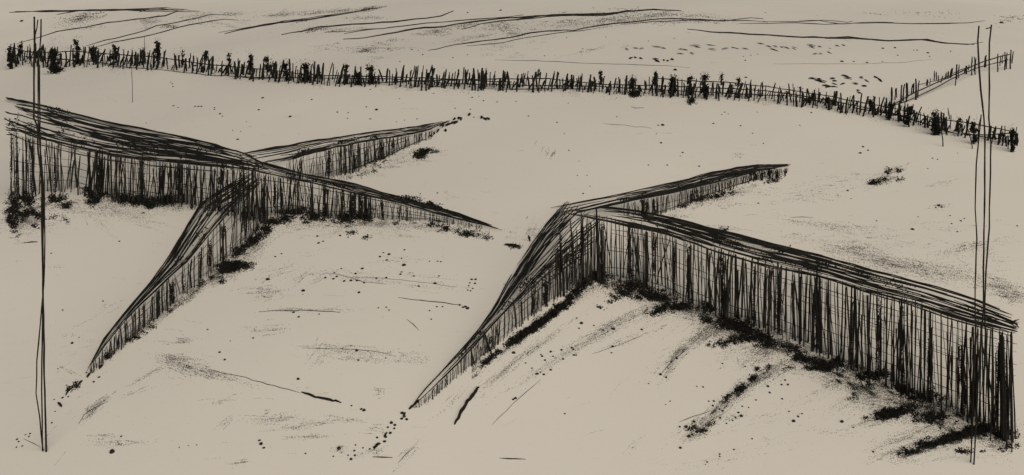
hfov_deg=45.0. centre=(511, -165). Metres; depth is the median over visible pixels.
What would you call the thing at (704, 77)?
shrub
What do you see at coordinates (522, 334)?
scrub
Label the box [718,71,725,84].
shrub
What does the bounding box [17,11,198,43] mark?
furrow
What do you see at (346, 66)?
shrub
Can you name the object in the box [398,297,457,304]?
branch
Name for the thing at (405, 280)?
branch
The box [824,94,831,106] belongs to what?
shrub
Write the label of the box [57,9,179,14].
furrow
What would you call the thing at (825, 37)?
furrow
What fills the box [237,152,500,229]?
brushwood fence
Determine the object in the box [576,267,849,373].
scrub
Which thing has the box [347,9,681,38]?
furrow
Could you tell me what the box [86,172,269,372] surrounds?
brushwood fence
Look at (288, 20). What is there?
furrow
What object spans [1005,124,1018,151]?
shrub
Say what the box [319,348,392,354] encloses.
branch
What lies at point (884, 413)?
scrub
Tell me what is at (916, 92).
side fence
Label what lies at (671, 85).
shrub
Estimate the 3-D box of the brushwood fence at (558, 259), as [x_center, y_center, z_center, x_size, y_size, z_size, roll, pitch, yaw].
[0.749,8.883,26.048,2.114,1.689,9.750,2,6,18]
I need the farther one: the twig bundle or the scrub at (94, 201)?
the scrub at (94, 201)
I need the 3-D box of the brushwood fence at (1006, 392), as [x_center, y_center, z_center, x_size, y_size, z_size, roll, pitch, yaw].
[5.428,8.549,25.599,11.790,2.356,4.854,6,8,43]
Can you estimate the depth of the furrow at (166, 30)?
76.62 m
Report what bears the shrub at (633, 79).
on the ground
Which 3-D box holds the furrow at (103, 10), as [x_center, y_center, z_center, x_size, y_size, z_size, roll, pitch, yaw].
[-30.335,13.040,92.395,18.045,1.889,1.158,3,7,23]
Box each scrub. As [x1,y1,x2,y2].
[2,186,176,237]
[66,193,521,390]
[357,147,439,178]
[478,277,586,369]
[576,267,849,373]
[627,89,641,98]
[641,176,782,230]
[685,96,697,104]
[686,347,807,433]
[847,369,1019,456]
[867,166,905,185]
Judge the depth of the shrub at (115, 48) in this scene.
63.34 m
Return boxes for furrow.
[9,9,191,12]
[15,7,177,11]
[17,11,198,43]
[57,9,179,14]
[87,14,222,45]
[97,19,233,46]
[218,11,352,32]
[224,8,374,33]
[281,10,453,34]
[344,15,520,33]
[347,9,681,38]
[431,17,762,49]
[462,12,613,29]
[467,27,599,45]
[510,60,686,67]
[518,13,581,18]
[620,20,767,24]
[688,29,973,44]
[740,21,979,24]
[763,20,893,22]
[800,20,850,22]
[825,38,982,44]
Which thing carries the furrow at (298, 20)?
on the ground
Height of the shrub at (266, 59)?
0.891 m
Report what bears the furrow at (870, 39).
on the ground
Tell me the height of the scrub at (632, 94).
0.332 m
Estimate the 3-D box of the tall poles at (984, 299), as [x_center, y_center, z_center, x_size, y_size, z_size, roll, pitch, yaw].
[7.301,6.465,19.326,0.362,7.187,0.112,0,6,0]
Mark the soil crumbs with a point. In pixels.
(716, 331)
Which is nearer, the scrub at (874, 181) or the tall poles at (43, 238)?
the tall poles at (43, 238)
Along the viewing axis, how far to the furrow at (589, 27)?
62.11 m
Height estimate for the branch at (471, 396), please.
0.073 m
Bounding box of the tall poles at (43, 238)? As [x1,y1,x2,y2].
[33,17,46,451]
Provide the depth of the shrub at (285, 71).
49.91 m
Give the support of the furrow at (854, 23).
on the ground
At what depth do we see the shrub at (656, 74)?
44.59 m
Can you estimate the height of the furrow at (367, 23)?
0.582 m
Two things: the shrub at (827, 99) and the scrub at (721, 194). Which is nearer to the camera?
the scrub at (721, 194)
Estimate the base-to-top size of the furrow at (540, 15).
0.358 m
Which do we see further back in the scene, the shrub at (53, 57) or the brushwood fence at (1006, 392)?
the shrub at (53, 57)
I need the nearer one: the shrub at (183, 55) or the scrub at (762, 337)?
the scrub at (762, 337)
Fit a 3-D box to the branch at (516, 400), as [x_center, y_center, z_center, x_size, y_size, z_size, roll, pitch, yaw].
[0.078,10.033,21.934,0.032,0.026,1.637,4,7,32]
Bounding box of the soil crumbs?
[0,5,1023,471]
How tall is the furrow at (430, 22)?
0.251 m
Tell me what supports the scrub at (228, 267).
on the ground
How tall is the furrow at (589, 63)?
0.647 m
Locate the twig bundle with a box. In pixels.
[504,243,518,246]
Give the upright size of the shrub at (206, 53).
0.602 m
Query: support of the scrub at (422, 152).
on the ground
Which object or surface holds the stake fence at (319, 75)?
on the ground
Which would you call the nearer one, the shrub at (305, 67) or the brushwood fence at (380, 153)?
the brushwood fence at (380, 153)
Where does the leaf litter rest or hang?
on the ground
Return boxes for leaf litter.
[9,45,1012,467]
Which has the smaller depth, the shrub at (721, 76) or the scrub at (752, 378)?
the scrub at (752, 378)
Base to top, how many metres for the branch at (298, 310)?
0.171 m
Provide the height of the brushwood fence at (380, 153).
1.581 m
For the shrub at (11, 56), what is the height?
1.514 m
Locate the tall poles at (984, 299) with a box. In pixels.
[970,25,991,464]
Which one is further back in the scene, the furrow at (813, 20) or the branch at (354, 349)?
the furrow at (813, 20)
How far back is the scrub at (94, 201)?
34.68 m
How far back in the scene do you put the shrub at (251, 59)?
53.22 m
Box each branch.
[208,369,298,392]
[261,310,339,312]
[301,391,341,402]
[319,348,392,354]
[353,276,451,286]
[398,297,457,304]
[454,386,479,424]
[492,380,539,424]
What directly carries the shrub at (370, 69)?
on the ground
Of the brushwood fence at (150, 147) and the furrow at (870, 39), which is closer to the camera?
the brushwood fence at (150, 147)
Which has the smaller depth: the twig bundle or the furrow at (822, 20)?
the twig bundle
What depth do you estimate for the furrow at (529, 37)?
58.99 m
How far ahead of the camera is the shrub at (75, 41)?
65.57 m
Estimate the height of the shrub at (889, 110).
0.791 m
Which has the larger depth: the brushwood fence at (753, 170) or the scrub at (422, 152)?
the scrub at (422, 152)
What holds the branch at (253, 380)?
on the ground
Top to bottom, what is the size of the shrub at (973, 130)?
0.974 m
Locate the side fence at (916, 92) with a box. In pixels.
[891,50,1013,104]
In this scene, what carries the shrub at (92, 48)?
on the ground
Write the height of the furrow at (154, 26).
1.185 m
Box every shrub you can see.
[3,44,16,68]
[45,36,65,73]
[72,36,82,64]
[87,45,97,60]
[110,41,117,63]
[154,38,160,62]
[179,47,185,66]
[202,50,208,60]
[226,50,232,64]
[246,49,255,74]
[263,55,272,71]
[280,58,289,81]
[296,59,310,82]
[343,64,349,75]
[353,72,361,84]
[365,63,376,83]
[597,69,602,84]
[627,77,638,87]
[650,70,660,83]
[668,74,678,96]
[687,73,694,94]
[698,71,713,98]
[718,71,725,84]
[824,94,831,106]
[866,96,872,108]
[885,99,892,119]
[901,105,919,126]
[928,107,944,134]
[955,117,964,135]
[967,118,978,144]
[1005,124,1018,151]
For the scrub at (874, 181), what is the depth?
32.90 m
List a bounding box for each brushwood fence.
[4,97,267,225]
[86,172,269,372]
[235,121,447,181]
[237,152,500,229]
[413,201,605,407]
[551,164,789,217]
[560,207,1018,451]
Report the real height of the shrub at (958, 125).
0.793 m
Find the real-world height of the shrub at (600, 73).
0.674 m
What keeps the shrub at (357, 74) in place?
on the ground
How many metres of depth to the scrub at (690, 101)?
41.38 m
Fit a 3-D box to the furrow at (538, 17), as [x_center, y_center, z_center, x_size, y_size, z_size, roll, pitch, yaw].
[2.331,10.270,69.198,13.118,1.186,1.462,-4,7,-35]
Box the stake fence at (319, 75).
[6,41,1018,148]
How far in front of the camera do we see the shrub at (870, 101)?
41.05 m
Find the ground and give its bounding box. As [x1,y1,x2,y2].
[0,0,1023,474]
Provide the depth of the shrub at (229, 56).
56.81 m
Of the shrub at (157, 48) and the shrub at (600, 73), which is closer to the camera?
the shrub at (600, 73)
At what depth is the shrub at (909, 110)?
38.69 m
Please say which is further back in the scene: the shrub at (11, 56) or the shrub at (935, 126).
the shrub at (11, 56)
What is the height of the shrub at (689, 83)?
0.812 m
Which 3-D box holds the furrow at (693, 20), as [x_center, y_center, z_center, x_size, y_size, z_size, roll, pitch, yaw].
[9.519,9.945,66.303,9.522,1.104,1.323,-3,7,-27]
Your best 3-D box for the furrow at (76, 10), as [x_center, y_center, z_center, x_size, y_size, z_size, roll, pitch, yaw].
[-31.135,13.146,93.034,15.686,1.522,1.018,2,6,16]
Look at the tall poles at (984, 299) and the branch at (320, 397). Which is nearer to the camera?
the tall poles at (984, 299)

